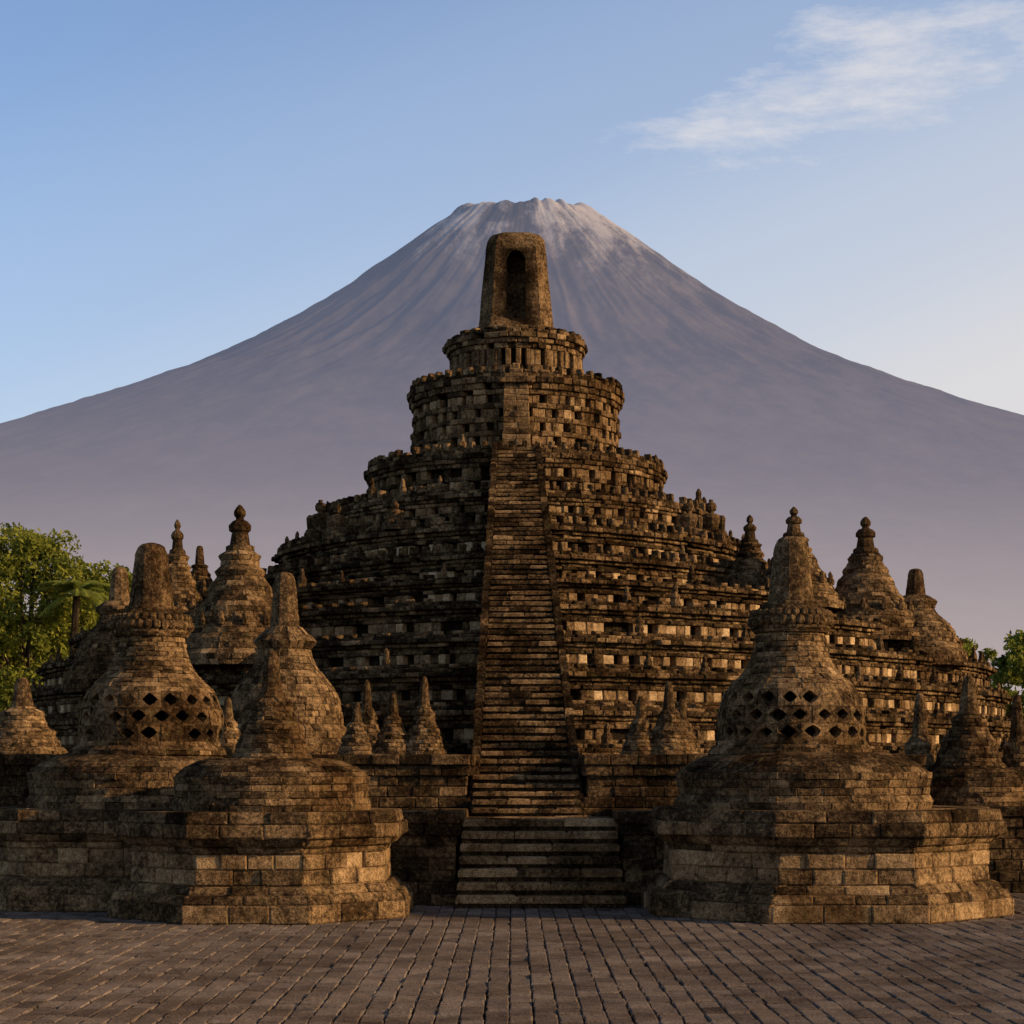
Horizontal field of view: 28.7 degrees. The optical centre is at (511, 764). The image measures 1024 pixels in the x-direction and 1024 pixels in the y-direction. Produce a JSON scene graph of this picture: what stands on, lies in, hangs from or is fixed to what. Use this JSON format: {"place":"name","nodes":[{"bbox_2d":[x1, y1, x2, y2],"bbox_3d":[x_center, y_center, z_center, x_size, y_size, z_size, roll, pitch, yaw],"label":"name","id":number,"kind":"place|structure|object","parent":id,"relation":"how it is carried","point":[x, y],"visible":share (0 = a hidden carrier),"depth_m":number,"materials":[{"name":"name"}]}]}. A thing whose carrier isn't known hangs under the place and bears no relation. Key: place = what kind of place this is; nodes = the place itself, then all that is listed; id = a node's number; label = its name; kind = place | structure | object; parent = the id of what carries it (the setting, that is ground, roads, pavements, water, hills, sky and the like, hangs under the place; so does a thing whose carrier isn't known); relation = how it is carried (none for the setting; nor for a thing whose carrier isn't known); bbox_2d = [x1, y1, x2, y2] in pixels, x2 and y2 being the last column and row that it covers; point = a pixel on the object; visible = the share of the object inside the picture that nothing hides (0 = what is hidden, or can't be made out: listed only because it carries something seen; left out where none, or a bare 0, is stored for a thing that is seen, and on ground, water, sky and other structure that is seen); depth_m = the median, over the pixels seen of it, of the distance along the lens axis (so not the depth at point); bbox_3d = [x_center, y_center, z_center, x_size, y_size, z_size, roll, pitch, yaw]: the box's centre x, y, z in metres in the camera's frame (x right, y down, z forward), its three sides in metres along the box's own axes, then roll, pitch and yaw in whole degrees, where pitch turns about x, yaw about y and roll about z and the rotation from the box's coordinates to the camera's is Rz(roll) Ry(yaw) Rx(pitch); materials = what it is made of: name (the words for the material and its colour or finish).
{"place":"outdoors","nodes":[
{"label":"outdoors","id":0,"kind":"place"},
{"bbox_2d":[0,197,1023,694],"bbox_3d":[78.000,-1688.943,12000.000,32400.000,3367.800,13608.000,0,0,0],"label":"volcano","id":1,"kind":"structure","parent":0,"point":[738,415],"depth_m":10485.64},
{"bbox_2d":[0,893,1023,1023],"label":"brick pavement","id":2,"kind":"structure","parent":0,"point":[453,964],"depth_m":23.36,"materials":[{"name":"tile"}]},
{"bbox_2d":[0,542,231,911],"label":"bell stupa","id":3,"kind":"object","parent":2,"relation":"on","point":[150,724],"visible":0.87,"depth_m":34.23,"materials":[{"name":"stone"}]},
{"bbox_2d":[107,651,412,924],"bbox_3d":[-4.007,0.278,32.384,4.751,4.262,4.694,0,0,0],"label":"spire stupa","id":4,"kind":"object","parent":2,"relation":"on","point":[271,821],"visible":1,"depth_m":30.86,"materials":[{"name":"stone"}]},
{"bbox_2d":[456,815,625,907],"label":"entrance steps","id":5,"kind":"structure","parent":2,"relation":"on","point":[573,861],"depth_m":34.22,"materials":[{"name":"stone"}]},
{"bbox_2d":[390,806,1023,905],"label":"terrace platform","id":6,"kind":"structure","parent":2,"relation":"on","point":[425,853],"depth_m":34.35,"materials":[{"name":"stone"}]},
{"bbox_2d":[0,753,1002,816],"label":"terrace platform","id":7,"kind":"structure","parent":6,"relation":"on","point":[442,781],"depth_m":37.37,"materials":[{"name":"stone"}]},
{"bbox_2d":[0,677,67,754],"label":"stupa","id":8,"kind":"object","parent":7,"relation":"on","point":[25,728],"visible":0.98,"depth_m":38.40,"materials":[{"name":"stone"}]},
{"bbox_2d":[223,697,240,753],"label":"stupa","id":9,"kind":"object","parent":7,"relation":"on","point":[232,733],"visible":0.41,"depth_m":38.34,"materials":[{"name":"stone"}]},
{"bbox_2d":[230,572,346,753],"bbox_3d":[-4.774,-1.929,41.925,3.153,4.249,2.994,0,0,0],"label":"bell stupa","id":10,"kind":"object","parent":7,"relation":"on","point":[310,692],"visible":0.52,"depth_m":41.39,"materials":[{"name":"stone"}]},
{"bbox_2d":[337,702,374,754],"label":"stupa","id":11,"kind":"object","parent":7,"relation":"on","point":[356,738],"visible":0.95,"depth_m":38.20,"materials":[{"name":"stone"}]},
{"bbox_2d":[361,680,379,743],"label":"stupa","id":12,"kind":"object","parent":7,"relation":"on","point":[368,715],"visible":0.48,"depth_m":39.88,"materials":[{"name":"stone"}]},
{"bbox_2d":[374,692,408,753],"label":"stupa","id":13,"kind":"object","parent":7,"relation":"on","point":[392,735],"visible":0.91,"depth_m":38.29,"materials":[{"name":"stone"}]},
{"bbox_2d":[407,676,446,753],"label":"stupa","id":14,"kind":"object","parent":7,"relation":"on","point":[424,737],"visible":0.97,"depth_m":38.29,"materials":[{"name":"stone"}]},
{"bbox_2d":[30,232,1012,816],"bbox_3d":[0.575,-7.445,58.817,32.271,17.890,33.203,0,0,-43],"label":"stone temple pyramid","id":15,"kind":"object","parent":7,"relation":"on","point":[538,594],"visible":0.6,"depth_m":51.82,"materials":[{"name":"brown stone"}]},
{"bbox_2d":[63,567,129,694],"bbox_3d":[-10.192,-3.498,51.921,2.907,3.312,2.754,0,0,0],"label":"terrace stupa","id":16,"kind":"object","parent":15,"relation":"on","point":[94,655],"visible":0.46,"depth_m":51.19,"materials":[{"name":"stone"}]},
{"bbox_2d":[168,519,205,614],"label":"terrace stupa","id":17,"kind":"object","parent":15,"relation":"on","point":[187,598],"visible":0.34,"depth_m":54.66,"materials":[{"name":"stone"}]},
{"bbox_2d":[190,546,212,593],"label":"terrace stupa","id":18,"kind":"object","parent":15,"relation":"on","point":[199,572],"visible":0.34,"depth_m":56.80,"materials":[{"name":"stone"}]},
{"bbox_2d":[185,505,272,668],"bbox_3d":[-6.796,-4.469,49.921,3.392,4.078,3.258,0,0,0],"label":"terrace stupa","id":19,"kind":"object","parent":15,"relation":"on","point":[231,619],"visible":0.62,"depth_m":49.06,"materials":[{"name":"stone"}]},
{"bbox_2d":[301,500,330,544],"bbox_3d":[-5.600,-7.103,58.500,1.150,1.306,1.150,0,0,0],"label":"buddha statue","id":20,"kind":"object","parent":15,"relation":"on","point":[316,522],"visible":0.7,"depth_m":58.29,"materials":[{"name":"stone"}]},
{"bbox_2d":[322,503,348,539],"bbox_3d":[-5.000,-6.977,57.400,0.920,1.054,0.920,0,0,0],"label":"buddha statue","id":21,"kind":"object","parent":15,"relation":"on","point":[339,521],"visible":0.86,"depth_m":57.23,"materials":[{"name":"stone"}]},
{"bbox_2d":[383,501,405,530],"bbox_3d":[-3.200,-6.853,54.900,0.690,0.806,0.690,0,0,0],"label":"buddha statue","id":22,"kind":"object","parent":15,"relation":"on","point":[395,518],"visible":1,"depth_m":54.75,"materials":[{"name":"stone"}]},
{"bbox_2d":[675,500,702,535],"bbox_3d":[5.150,-7.078,58.200,1.104,1.255,1.104,0,0,0],"label":"buddha statue","id":23,"kind":"object","parent":15,"relation":"on","point":[689,519],"visible":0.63,"depth_m":58.06,"materials":[{"name":"stone"}]},
{"bbox_2d":[701,499,730,544],"bbox_3d":[5.850,-7.128,58.800,1.196,1.355,1.196,0,0,0],"label":"buddha statue","id":24,"kind":"object","parent":15,"relation":"on","point":[713,522],"visible":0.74,"depth_m":58.60,"materials":[{"name":"stone"}]},
{"bbox_2d":[722,515,768,588],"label":"terrace stupa","id":25,"kind":"object","parent":15,"relation":"on","point":[749,562],"visible":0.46,"depth_m":55.65,"materials":[{"name":"stone"}]},
{"bbox_2d":[753,507,843,610],"bbox_3d":[7.741,-5.678,54.927,2.751,2.857,2.596,0,0,0],"label":"terrace stupa","id":26,"kind":"object","parent":15,"relation":"on","point":[825,594],"visible":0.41,"depth_m":54.50,"materials":[{"name":"stone"}]},
{"bbox_2d":[827,517,919,640],"bbox_3d":[9.892,-5.176,55.925,3.406,3.559,3.249,0,0,0],"label":"terrace stupa","id":27,"kind":"object","parent":15,"relation":"on","point":[866,587],"visible":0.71,"depth_m":55.17,"materials":[{"name":"stone"}]},
{"bbox_2d":[888,568,967,666],"bbox_3d":[11.298,-4.122,55.926,2.929,2.764,2.742,0,0,0],"label":"terrace stupa","id":28,"kind":"object","parent":15,"relation":"on","point":[937,634],"visible":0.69,"depth_m":55.13,"materials":[{"name":"stone"}]},
{"bbox_2d":[620,696,657,754],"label":"stupa","id":29,"kind":"object","parent":7,"relation":"on","point":[639,735],"visible":0.96,"depth_m":38.30,"materials":[{"name":"stone"}]},
{"bbox_2d":[652,682,692,754],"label":"stupa","id":30,"kind":"object","parent":7,"relation":"on","point":[669,731],"visible":0.95,"depth_m":38.27,"materials":[{"name":"stone"}]},
{"bbox_2d":[677,699,701,753],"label":"stupa","id":31,"kind":"object","parent":7,"relation":"on","point":[691,737],"visible":0.34,"depth_m":39.36,"materials":[{"name":"stone"}]},
{"bbox_2d":[904,693,935,767],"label":"stupa","id":32,"kind":"object","parent":6,"relation":"on","point":[919,741],"visible":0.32,"depth_m":40.06,"materials":[{"name":"stone"}]},
{"bbox_2d":[926,676,1023,805],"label":"spire stupa","id":33,"kind":"object","parent":6,"relation":"on","point":[968,767],"visible":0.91,"depth_m":38.56,"materials":[{"name":"stone"}]},
{"bbox_2d":[1002,694,1023,775],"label":"stupa","id":34,"kind":"object","parent":6,"relation":"on","point":[1013,751],"visible":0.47,"depth_m":39.26,"materials":[{"name":"stone"}]},
{"bbox_2d":[641,536,1013,924],"bbox_3d":[5.106,-0.683,32.981,5.818,6.182,5.773,0,0,0],"label":"bell stupa","id":35,"kind":"object","parent":2,"relation":"on","point":[798,800],"visible":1,"depth_m":31.25,"materials":[{"name":"stone"}]},
{"bbox_2d":[0,0,1023,422],"label":"sky","id":36,"kind":"structure","parent":0,"point":[181,181],"materials":[{"name":"blue"}]},
{"label":"ground","id":37,"kind":"structure","parent":0,"visible":0},
{"bbox_2d":[0,522,90,711],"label":"broadleaf tree","id":38,"kind":"object","parent":37,"relation":"on","point":[19,633],"visible":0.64,"depth_m":86.39,"materials":[{"name":"green plant"}]},
{"bbox_2d":[30,579,109,654],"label":"palm tree","id":39,"kind":"object","parent":37,"relation":"on","point":[76,589],"visible":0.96,"depth_m":84.86,"materials":[{"name":"green plant"}]},
{"bbox_2d":[47,559,132,639],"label":"broadleaf tree","id":40,"kind":"object","parent":37,"relation":"on","point":[88,617],"visible":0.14,"depth_m":90.62,"materials":[{"name":"green plant"}]},
{"bbox_2d":[960,637,1010,692],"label":"broadleaf tree","id":41,"kind":"object","parent":37,"relation":"on","point":[968,645],"visible":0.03,"depth_m":93.05,"materials":[{"name":"green plant"}]},
{"bbox_2d":[988,629,1023,723],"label":"broadleaf tree","id":42,"kind":"object","parent":37,"relation":"on","point":[1007,673],"visible":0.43,"depth_m":85.17,"materials":[{"name":"green plant"}]}
]}

